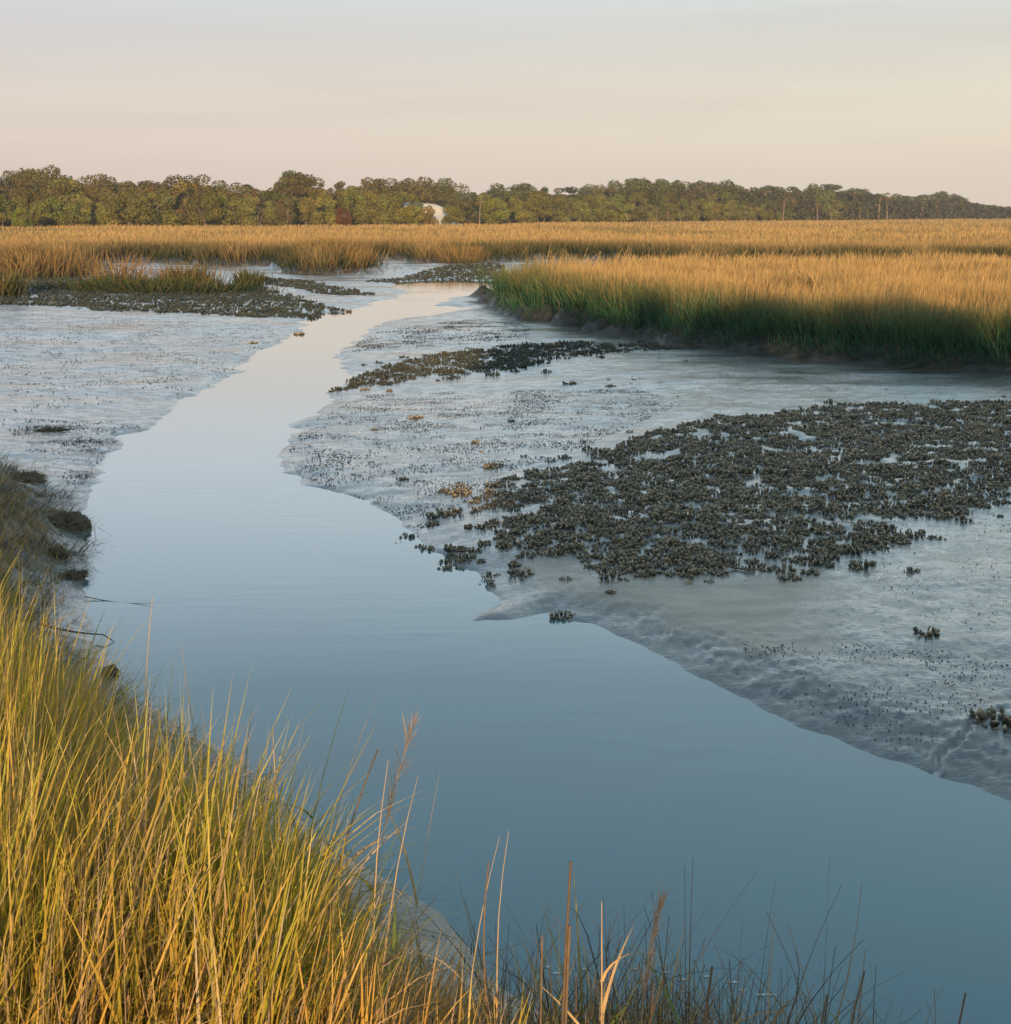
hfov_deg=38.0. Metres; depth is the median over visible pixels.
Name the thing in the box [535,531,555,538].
oyster cluster
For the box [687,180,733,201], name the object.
pine tree
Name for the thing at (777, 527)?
oyster cluster
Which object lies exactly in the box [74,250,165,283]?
grass tuft
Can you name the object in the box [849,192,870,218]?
oak tree
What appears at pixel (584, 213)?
wax myrtle shrub
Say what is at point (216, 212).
wax myrtle shrub
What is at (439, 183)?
oak tree
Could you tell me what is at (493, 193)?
oak tree
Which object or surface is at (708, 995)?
grass stalk
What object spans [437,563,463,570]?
oyster cluster
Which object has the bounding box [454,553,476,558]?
oyster cluster
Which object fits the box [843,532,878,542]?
oyster cluster
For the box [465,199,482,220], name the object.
oak tree
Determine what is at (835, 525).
oyster cluster
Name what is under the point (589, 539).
oyster cluster
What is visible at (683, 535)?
oyster cluster
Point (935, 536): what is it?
oyster cluster
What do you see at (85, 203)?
wax myrtle shrub
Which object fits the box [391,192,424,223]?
wax myrtle shrub
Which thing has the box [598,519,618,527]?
oyster cluster
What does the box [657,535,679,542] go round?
oyster cluster
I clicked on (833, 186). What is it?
pine tree
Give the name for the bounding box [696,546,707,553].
oyster cluster
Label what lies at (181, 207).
bare branched tree
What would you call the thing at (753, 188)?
oak tree
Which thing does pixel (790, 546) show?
oyster cluster
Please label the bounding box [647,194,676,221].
wax myrtle shrub
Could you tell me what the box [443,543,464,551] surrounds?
oyster cluster
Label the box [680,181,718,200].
oak tree
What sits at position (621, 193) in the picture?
oak tree
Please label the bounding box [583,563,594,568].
oyster cluster
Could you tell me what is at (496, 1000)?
grass stalk
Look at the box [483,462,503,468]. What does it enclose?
oyster cluster
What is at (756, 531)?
oyster cluster
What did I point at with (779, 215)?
wax myrtle shrub
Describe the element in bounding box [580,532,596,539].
oyster cluster
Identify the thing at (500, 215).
wax myrtle shrub
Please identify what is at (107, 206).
wax myrtle shrub
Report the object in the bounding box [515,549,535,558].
oyster cluster
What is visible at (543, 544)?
oyster cluster
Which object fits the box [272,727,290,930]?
grass stalk
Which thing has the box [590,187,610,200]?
oak tree
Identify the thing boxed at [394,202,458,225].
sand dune
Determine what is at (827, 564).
oyster cluster
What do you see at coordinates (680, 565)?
oyster cluster
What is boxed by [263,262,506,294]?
distant oysters
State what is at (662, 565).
oyster cluster
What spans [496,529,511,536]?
oyster cluster
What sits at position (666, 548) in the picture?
oyster cluster
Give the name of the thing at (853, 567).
oyster cluster
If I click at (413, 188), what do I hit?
oak tree
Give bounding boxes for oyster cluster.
[396,476,408,480]
[407,414,423,418]
[420,545,433,550]
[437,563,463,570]
[439,557,458,564]
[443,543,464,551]
[454,547,470,551]
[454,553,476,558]
[457,557,470,563]
[467,546,482,552]
[477,539,490,546]
[477,558,485,562]
[481,571,500,578]
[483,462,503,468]
[485,370,500,375]
[495,539,511,547]
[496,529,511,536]
[496,536,522,546]
[507,559,522,567]
[507,567,533,577]
[510,528,525,534]
[511,539,538,548]
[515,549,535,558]
[523,533,543,541]
[526,539,549,547]
[534,546,557,555]
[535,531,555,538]
[537,527,558,535]
[541,536,555,540]
[544,539,552,543]
[546,532,568,538]
[546,548,569,557]
[549,609,575,619]
[552,544,561,548]
[554,534,572,540]
[558,537,577,545]
[559,541,589,554]
[562,379,576,384]
[562,532,587,542]
[563,531,576,535]
[565,523,582,532]
[579,558,591,562]
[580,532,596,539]
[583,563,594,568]
[584,551,597,558]
[587,537,599,541]
[590,542,606,548]
[593,550,618,559]
[593,563,609,569]
[594,526,612,533]
[595,531,607,536]
[597,559,615,567]
[597,566,613,574]
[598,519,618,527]
[599,525,624,536]
[599,570,628,582]
[602,553,626,562]
[603,521,624,532]
[603,544,621,551]
[605,589,616,593]
[606,537,624,545]
[609,550,636,561]
[610,518,635,525]
[610,565,629,573]
[612,544,625,549]
[615,535,636,542]
[615,555,640,562]
[617,561,642,569]
[622,549,637,556]
[624,530,648,538]
[626,539,646,547]
[626,560,656,573]
[629,533,648,544]
[631,554,650,563]
[633,572,648,577]
[634,526,668,534]
[636,518,656,523]
[636,528,657,535]
[639,568,664,575]
[641,569,656,576]
[644,548,663,554]
[647,519,664,528]
[647,560,668,569]
[649,551,674,562]
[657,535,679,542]
[657,536,678,546]
[657,545,678,553]
[662,526,681,533]
[662,570,676,576]
[663,549,693,562]
[664,554,685,564]
[669,564,706,577]
[670,547,689,555]
[670,560,694,567]
[672,563,699,572]
[677,525,697,530]
[677,540,690,545]
[679,532,698,538]
[679,544,696,552]
[679,572,688,576]
[680,543,700,550]
[681,521,698,527]
[686,554,705,560]
[686,556,714,567]
[691,565,704,574]
[696,525,712,533]
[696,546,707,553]
[697,519,723,526]
[697,557,724,569]
[698,524,719,529]
[698,547,718,552]
[698,551,717,559]
[699,532,718,538]
[706,567,728,575]
[707,537,727,548]
[714,532,731,541]
[717,555,740,564]
[718,528,740,535]
[720,543,737,547]
[722,523,749,531]
[723,559,739,566]
[727,551,742,556]
[732,537,748,543]
[733,523,753,531]
[741,539,755,548]
[741,560,766,570]
[744,557,759,562]
[745,547,757,553]
[747,534,769,545]
[748,527,769,535]
[749,544,763,551]
[750,519,766,526]
[765,550,780,558]
[767,540,786,549]
[767,562,796,573]
[768,524,788,531]
[769,533,787,542]
[774,529,795,535]
[777,548,790,553]
[777,571,802,580]
[779,518,793,524]
[779,533,803,545]
[780,544,794,550]
[780,555,794,561]
[786,528,801,534]
[787,526,805,529]
[790,518,805,524]
[791,542,802,547]
[793,553,823,564]
[799,528,810,535]
[800,567,819,575]
[802,521,827,530]
[806,551,830,564]
[807,546,823,554]
[808,536,831,545]
[812,525,827,530]
[812,528,826,534]
[817,535,841,543]
[822,549,836,554]
[823,543,841,551]
[824,562,834,566]
[826,521,844,528]
[827,552,839,559]
[830,528,846,534]
[839,544,862,553]
[840,543,852,548]
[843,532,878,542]
[848,564,863,569]
[849,558,876,568]
[851,541,871,549]
[853,525,867,529]
[857,536,878,544]
[862,526,887,534]
[863,547,876,552]
[867,524,882,532]
[869,522,893,529]
[872,544,889,549]
[873,539,888,544]
[878,532,893,539]
[885,529,897,533]
[885,535,907,542]
[893,529,913,536]
[896,538,911,544]
[902,528,925,537]
[903,566,920,572]
[913,626,939,636]
[926,534,946,539]
[970,705,1010,731]
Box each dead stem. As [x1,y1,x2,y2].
[40,623,113,641]
[84,596,153,603]
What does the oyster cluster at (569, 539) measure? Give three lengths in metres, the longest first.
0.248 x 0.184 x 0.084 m
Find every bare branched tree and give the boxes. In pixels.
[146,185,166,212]
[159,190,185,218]
[177,200,197,224]
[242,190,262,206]
[273,198,294,226]
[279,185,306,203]
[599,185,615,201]
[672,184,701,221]
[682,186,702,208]
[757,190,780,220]
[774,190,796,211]
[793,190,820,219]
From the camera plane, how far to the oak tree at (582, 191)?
292.52 m
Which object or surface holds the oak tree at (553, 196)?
on the ground at (710, 630)
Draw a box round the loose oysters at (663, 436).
[457,346,1006,534]
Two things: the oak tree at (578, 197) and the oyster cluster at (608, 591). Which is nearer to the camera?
the oyster cluster at (608, 591)
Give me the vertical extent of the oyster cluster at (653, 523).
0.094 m
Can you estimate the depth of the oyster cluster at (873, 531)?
13.31 m
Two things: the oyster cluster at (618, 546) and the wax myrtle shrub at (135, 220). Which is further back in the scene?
the wax myrtle shrub at (135, 220)
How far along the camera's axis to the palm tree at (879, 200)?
413.43 m
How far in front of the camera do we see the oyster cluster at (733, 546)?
12.79 m
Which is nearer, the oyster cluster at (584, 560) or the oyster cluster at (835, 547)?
the oyster cluster at (584, 560)
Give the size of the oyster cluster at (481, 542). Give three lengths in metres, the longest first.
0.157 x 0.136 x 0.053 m
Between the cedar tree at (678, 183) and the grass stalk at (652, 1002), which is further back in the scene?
the cedar tree at (678, 183)
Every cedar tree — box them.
[241,184,260,197]
[264,181,286,205]
[328,181,345,193]
[371,178,385,188]
[465,192,479,219]
[540,186,548,192]
[671,179,686,190]
[786,186,802,193]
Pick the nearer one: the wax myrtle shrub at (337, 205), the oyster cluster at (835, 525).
the oyster cluster at (835, 525)
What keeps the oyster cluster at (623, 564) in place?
on the ground at (710, 630)
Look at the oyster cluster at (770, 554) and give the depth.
12.54 m
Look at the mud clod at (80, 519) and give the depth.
14.21 m
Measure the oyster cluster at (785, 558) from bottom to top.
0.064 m
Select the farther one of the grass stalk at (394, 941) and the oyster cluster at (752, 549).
the oyster cluster at (752, 549)
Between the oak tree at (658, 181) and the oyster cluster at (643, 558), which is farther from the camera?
the oak tree at (658, 181)
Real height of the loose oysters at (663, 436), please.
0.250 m
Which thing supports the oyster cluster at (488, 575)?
on the ground at (710, 630)
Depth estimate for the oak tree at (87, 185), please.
203.32 m
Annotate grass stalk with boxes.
[144,596,152,799]
[149,659,173,807]
[181,645,275,822]
[189,804,233,1016]
[243,708,279,860]
[254,689,348,907]
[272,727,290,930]
[274,694,376,876]
[307,811,406,1020]
[308,749,426,979]
[352,710,421,966]
[369,763,387,1014]
[373,871,431,1022]
[377,777,462,1006]
[384,769,440,995]
[465,840,498,1023]
[483,862,488,1023]
[493,831,508,1023]
[540,935,542,1023]
[542,901,662,1023]
[561,861,571,1023]
[564,925,570,1023]
[611,943,679,1023]
[633,946,731,1023]
[637,870,672,1023]
[648,979,663,1023]
[650,982,654,1023]
[703,966,712,1023]
[767,912,834,1023]
[821,995,827,1023]
[823,996,893,1023]
[850,971,864,1023]
[958,993,966,1023]
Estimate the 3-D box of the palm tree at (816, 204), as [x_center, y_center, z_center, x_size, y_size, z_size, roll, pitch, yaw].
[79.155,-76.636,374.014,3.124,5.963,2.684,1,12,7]
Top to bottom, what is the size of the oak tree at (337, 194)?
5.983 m
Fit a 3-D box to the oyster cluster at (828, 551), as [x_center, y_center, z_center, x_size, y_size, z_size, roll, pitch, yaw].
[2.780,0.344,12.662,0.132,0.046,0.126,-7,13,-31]
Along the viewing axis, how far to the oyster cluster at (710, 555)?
12.42 m
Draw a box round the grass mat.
[28,270,308,295]
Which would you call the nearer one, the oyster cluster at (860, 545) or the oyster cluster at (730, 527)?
the oyster cluster at (860, 545)
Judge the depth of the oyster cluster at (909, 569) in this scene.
12.07 m
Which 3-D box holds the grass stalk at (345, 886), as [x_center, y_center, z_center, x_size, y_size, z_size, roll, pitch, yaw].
[-0.329,1.006,3.545,0.266,0.667,0.612,4,12,21]
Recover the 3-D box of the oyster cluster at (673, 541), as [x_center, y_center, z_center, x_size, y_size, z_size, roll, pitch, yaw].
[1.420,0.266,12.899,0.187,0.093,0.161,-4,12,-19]
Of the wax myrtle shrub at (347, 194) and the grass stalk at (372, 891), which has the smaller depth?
the grass stalk at (372, 891)
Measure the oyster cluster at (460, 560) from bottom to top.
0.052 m
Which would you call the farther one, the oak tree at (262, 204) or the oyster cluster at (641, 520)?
the oak tree at (262, 204)
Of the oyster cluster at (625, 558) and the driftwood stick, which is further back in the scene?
the oyster cluster at (625, 558)
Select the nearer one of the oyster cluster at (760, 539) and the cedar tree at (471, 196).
the oyster cluster at (760, 539)
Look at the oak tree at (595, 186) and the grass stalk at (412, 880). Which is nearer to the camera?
the grass stalk at (412, 880)
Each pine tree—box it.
[549,186,577,195]
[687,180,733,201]
[759,185,785,201]
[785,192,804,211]
[820,183,844,196]
[838,189,856,200]
[864,193,878,205]
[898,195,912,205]
[917,194,937,204]
[947,193,962,202]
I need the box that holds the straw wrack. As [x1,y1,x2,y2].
[79,252,637,275]
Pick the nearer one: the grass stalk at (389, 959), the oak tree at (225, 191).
the grass stalk at (389, 959)
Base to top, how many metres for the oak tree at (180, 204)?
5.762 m
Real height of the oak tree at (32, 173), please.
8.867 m
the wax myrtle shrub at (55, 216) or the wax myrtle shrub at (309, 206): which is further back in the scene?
the wax myrtle shrub at (309, 206)
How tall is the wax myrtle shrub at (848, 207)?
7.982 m
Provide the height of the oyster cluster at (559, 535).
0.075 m
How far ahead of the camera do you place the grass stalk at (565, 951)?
2.94 m
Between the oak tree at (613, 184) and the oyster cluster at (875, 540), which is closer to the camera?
the oyster cluster at (875, 540)
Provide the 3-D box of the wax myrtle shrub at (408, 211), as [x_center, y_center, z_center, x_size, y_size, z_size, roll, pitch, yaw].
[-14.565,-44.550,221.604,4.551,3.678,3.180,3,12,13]
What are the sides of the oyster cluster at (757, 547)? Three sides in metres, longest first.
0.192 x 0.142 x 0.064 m
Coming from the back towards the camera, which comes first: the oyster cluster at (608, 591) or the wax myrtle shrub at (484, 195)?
the wax myrtle shrub at (484, 195)
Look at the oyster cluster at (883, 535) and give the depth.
13.20 m
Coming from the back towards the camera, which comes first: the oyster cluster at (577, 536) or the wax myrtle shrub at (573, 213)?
the wax myrtle shrub at (573, 213)
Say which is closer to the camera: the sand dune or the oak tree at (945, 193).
the sand dune
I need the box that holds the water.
[72,280,1010,1023]
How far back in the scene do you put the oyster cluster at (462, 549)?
13.17 m
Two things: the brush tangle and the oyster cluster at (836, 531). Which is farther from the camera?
the oyster cluster at (836, 531)
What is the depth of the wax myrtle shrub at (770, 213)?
347.28 m
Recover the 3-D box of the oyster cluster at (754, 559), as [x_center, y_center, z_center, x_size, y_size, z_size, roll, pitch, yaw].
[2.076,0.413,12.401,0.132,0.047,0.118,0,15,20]
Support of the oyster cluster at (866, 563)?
on the ground at (710, 630)
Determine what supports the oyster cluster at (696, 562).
on the ground at (710, 630)
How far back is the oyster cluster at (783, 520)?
13.60 m
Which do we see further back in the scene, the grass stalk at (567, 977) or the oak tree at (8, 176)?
the oak tree at (8, 176)
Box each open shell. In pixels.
[485,577,494,581]
[521,566,534,572]
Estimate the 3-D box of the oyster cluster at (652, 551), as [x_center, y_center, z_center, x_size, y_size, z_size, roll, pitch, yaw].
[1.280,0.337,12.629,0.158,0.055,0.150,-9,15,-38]
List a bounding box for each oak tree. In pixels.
[0,170,32,187]
[0,186,14,225]
[0,187,9,198]
[6,178,47,208]
[12,167,45,225]
[15,183,54,211]
[27,165,84,194]
[58,174,120,193]
[76,182,102,222]
[89,173,136,193]
[89,187,117,223]
[111,187,129,224]
[133,180,166,190]
[140,174,185,196]
[167,189,188,223]
[183,174,216,224]
[189,185,213,225]
[206,180,253,196]
[215,188,237,209]
[256,190,281,224]
[276,172,325,223]
[278,170,312,186]
[328,189,352,217]
[347,177,380,192]
[385,178,429,202]
[390,184,409,202]
[393,176,442,206]
[427,178,469,207]
[435,185,468,216]
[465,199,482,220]
[469,188,508,200]
[483,183,523,199]
[505,182,536,199]
[518,193,537,216]
[522,190,557,219]
[568,193,584,206]
[577,186,597,194]
[584,183,604,191]
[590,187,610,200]
[602,179,628,194]
[604,188,635,208]
[620,177,654,220]
[621,185,647,206]
[624,187,662,219]
[644,184,668,204]
[648,181,672,209]
[654,178,688,210]
[669,189,683,209]
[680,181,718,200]
[696,187,717,214]
[715,185,740,203]
[719,179,752,202]
[728,184,754,204]
[745,191,755,206]
[749,186,763,206]
[799,187,814,213]
[807,183,832,191]
[843,191,859,216]
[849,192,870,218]
[853,188,871,207]
[890,193,905,204]
[930,191,949,198]
[937,194,951,208]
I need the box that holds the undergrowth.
[0,180,1010,226]
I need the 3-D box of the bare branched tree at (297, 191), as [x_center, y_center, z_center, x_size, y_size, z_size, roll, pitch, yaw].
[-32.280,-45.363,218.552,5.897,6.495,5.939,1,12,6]
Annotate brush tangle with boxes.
[296,861,968,1023]
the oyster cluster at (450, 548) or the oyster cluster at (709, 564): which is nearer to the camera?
the oyster cluster at (709, 564)
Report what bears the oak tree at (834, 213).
on the ground at (710, 630)
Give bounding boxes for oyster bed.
[0,276,344,318]
[328,340,682,391]
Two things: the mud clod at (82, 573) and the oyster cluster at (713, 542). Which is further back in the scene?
the oyster cluster at (713, 542)
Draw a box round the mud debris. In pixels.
[3,315,1010,1008]
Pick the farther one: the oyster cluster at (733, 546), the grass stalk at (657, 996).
the oyster cluster at (733, 546)
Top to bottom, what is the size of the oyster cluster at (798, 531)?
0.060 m
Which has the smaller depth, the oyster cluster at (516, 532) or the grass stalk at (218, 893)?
the grass stalk at (218, 893)
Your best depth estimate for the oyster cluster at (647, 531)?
13.16 m
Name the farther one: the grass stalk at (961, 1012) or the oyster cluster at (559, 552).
the oyster cluster at (559, 552)
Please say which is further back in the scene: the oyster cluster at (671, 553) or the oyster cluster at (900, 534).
the oyster cluster at (900, 534)
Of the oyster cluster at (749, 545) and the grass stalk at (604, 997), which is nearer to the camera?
the grass stalk at (604, 997)
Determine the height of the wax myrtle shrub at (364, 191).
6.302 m
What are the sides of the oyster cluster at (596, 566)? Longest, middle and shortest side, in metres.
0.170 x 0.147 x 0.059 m
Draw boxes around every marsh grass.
[0,218,1010,273]
[471,245,1010,364]
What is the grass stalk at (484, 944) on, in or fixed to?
on the ground at (710, 630)
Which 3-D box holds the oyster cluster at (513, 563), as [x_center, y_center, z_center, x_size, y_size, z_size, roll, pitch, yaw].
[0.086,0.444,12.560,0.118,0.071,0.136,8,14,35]
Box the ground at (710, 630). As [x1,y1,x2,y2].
[0,218,1010,1023]
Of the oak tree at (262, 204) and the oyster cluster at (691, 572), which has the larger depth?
the oak tree at (262, 204)
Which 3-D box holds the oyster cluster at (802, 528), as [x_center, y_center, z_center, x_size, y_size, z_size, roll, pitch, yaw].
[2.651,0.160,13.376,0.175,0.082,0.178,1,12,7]
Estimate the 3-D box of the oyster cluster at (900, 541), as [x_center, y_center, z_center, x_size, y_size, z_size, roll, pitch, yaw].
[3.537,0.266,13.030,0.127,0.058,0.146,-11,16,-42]
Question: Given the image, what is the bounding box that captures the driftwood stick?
[716,564,761,570]
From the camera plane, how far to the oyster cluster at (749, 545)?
12.79 m
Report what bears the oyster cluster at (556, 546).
on the ground at (710, 630)
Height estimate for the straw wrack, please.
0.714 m
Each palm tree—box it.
[392,185,408,206]
[475,196,485,222]
[779,197,789,220]
[812,200,820,219]
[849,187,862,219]
[876,194,885,217]
[882,192,890,219]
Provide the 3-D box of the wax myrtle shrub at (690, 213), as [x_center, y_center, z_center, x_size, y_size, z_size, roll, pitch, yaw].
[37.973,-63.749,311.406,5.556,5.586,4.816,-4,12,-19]
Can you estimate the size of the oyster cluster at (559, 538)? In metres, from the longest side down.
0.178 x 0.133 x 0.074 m
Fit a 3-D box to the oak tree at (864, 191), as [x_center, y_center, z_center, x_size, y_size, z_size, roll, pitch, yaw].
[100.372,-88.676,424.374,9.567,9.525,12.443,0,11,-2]
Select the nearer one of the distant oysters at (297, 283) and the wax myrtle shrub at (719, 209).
the distant oysters at (297, 283)
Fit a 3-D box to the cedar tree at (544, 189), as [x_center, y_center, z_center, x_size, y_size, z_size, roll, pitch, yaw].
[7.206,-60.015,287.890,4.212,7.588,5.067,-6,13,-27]
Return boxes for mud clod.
[13,468,49,483]
[34,425,70,431]
[44,543,74,558]
[48,508,92,529]
[56,564,94,580]
[100,664,119,677]
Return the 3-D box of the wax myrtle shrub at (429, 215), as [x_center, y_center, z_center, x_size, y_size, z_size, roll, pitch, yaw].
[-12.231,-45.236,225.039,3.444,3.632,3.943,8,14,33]
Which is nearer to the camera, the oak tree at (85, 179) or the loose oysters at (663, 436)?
the loose oysters at (663, 436)
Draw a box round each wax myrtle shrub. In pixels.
[0,194,15,226]
[0,195,36,226]
[11,207,32,228]
[14,200,52,226]
[30,185,75,218]
[40,176,96,225]
[41,196,67,226]
[57,200,91,226]
[72,196,106,226]
[90,192,128,225]
[107,191,143,225]
[123,193,152,225]
[128,187,160,225]
[130,188,185,226]
[167,179,208,223]
[185,191,225,225]
[202,192,239,225]
[219,195,259,224]
[237,195,278,226]
[256,190,296,226]
[277,196,301,223]
[289,185,330,225]
[295,197,323,224]
[301,194,340,224]
[322,199,353,224]
[334,207,352,225]
[335,186,368,223]
[352,192,379,224]
[354,188,381,224]
[354,193,394,225]
[369,188,399,224]
[377,192,411,224]
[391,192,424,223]
[395,205,423,225]
[417,205,439,224]
[440,205,465,224]
[471,192,498,223]
[480,197,509,223]
[504,195,520,221]
[513,200,537,223]
[525,191,557,221]
[540,194,568,222]
[556,197,581,222]
[569,198,592,222]
[579,194,606,222]
[587,196,615,222]
[597,201,620,221]
[604,194,634,222]
[620,203,637,221]
[623,193,648,221]
[638,203,657,221]
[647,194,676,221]
[658,206,683,220]
[675,199,698,221]
[682,198,714,221]
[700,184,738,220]
[703,208,715,221]
[712,202,730,220]
[719,199,741,220]
[728,208,743,221]
[736,204,755,220]
[748,205,767,220]
[757,203,773,220]
[769,211,782,220]
[781,208,795,220]
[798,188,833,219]
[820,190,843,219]
[835,194,849,215]
[869,203,885,217]
[922,197,937,216]
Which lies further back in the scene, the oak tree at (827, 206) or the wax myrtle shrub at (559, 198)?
the oak tree at (827, 206)
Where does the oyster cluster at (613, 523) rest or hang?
on the ground at (710, 630)
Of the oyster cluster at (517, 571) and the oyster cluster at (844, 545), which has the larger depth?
the oyster cluster at (844, 545)
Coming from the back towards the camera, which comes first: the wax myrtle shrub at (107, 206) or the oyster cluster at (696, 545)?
the wax myrtle shrub at (107, 206)
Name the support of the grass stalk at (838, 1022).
on the ground at (710, 630)
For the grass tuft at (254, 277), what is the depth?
58.78 m
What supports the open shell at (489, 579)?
on the ground at (710, 630)
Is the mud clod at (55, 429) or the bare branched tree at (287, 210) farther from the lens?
the bare branched tree at (287, 210)
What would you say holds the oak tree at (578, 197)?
on the ground at (710, 630)
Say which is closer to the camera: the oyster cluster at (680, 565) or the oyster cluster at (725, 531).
the oyster cluster at (680, 565)
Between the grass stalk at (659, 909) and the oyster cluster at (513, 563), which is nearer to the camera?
the grass stalk at (659, 909)
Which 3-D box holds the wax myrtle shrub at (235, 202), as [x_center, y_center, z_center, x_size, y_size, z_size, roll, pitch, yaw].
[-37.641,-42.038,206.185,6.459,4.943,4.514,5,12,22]
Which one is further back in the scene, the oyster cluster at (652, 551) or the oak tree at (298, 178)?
the oak tree at (298, 178)
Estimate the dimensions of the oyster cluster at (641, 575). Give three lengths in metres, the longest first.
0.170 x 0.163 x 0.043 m
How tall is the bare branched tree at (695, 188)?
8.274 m
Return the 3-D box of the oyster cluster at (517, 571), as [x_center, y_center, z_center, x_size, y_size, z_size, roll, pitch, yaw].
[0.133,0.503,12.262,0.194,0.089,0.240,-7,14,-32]
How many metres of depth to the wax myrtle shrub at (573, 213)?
270.84 m
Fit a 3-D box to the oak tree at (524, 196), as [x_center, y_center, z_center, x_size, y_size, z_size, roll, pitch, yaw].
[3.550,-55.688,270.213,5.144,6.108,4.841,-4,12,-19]
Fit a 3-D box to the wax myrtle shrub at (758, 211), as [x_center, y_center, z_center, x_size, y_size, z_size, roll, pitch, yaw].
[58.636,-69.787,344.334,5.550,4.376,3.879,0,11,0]
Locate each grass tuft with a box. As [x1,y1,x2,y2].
[0,267,35,297]
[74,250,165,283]
[139,260,249,284]
[229,266,274,287]
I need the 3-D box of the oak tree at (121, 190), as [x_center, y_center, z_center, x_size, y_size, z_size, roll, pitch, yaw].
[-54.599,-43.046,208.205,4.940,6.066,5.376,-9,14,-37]
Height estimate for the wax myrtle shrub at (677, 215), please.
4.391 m
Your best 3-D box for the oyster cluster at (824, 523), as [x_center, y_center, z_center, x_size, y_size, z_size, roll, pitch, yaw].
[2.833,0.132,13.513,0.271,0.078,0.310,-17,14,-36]
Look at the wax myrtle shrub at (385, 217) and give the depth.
222.56 m
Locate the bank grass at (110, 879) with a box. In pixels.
[0,443,851,1023]
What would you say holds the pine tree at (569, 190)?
on the ground at (710, 630)
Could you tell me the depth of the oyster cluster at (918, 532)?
13.32 m
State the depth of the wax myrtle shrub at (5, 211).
190.16 m
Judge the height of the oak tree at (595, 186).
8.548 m
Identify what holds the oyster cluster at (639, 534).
on the ground at (710, 630)
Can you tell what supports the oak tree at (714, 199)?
on the ground at (710, 630)
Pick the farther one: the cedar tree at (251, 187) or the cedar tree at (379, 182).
the cedar tree at (379, 182)
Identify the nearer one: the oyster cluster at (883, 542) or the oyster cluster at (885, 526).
the oyster cluster at (883, 542)
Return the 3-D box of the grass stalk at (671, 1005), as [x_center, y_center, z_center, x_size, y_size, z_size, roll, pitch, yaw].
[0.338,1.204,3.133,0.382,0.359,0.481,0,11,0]
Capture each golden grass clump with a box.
[0,237,129,279]
[282,235,391,270]
[425,240,496,263]
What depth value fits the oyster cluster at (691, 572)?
12.04 m
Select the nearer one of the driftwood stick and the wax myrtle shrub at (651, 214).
the driftwood stick
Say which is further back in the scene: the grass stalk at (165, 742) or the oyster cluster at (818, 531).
the oyster cluster at (818, 531)
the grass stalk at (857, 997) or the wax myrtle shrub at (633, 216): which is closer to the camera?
the grass stalk at (857, 997)
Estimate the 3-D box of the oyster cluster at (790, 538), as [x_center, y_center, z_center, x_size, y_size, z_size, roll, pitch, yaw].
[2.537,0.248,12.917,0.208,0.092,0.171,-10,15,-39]
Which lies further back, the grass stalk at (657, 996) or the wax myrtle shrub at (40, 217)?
the wax myrtle shrub at (40, 217)
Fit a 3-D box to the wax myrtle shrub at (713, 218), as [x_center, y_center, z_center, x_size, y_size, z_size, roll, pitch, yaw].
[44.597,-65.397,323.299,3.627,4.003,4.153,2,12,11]
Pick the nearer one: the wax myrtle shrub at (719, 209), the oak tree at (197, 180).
the oak tree at (197, 180)
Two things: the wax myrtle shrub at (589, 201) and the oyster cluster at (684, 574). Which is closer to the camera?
the oyster cluster at (684, 574)
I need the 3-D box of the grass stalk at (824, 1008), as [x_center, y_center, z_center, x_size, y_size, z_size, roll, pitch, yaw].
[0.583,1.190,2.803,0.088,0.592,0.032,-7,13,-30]
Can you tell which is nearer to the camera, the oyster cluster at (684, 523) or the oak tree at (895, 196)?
the oyster cluster at (684, 523)
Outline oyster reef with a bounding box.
[399,398,1010,538]
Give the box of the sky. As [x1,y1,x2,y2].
[0,0,1010,206]
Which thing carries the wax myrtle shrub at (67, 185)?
on the ground at (710, 630)
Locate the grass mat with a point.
(147, 285)
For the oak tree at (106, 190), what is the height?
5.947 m
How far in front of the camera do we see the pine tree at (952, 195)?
485.95 m
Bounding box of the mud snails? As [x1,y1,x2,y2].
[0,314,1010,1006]
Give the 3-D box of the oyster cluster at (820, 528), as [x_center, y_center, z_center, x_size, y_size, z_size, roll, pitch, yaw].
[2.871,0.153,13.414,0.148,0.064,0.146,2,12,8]
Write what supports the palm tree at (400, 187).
on the ground at (710, 630)
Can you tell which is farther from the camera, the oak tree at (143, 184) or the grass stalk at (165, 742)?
the oak tree at (143, 184)
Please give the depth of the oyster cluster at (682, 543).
12.92 m
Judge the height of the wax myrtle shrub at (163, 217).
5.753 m
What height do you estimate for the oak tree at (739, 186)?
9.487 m
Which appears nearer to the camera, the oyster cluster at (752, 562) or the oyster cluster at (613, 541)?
the oyster cluster at (752, 562)
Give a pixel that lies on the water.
(610, 766)
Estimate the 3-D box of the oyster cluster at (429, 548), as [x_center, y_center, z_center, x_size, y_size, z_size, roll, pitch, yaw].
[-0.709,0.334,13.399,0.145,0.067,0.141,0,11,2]
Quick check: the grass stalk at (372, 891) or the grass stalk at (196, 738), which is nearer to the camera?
the grass stalk at (372, 891)
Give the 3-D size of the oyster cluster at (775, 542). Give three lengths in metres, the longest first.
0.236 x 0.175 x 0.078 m
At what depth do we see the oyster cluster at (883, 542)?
12.94 m

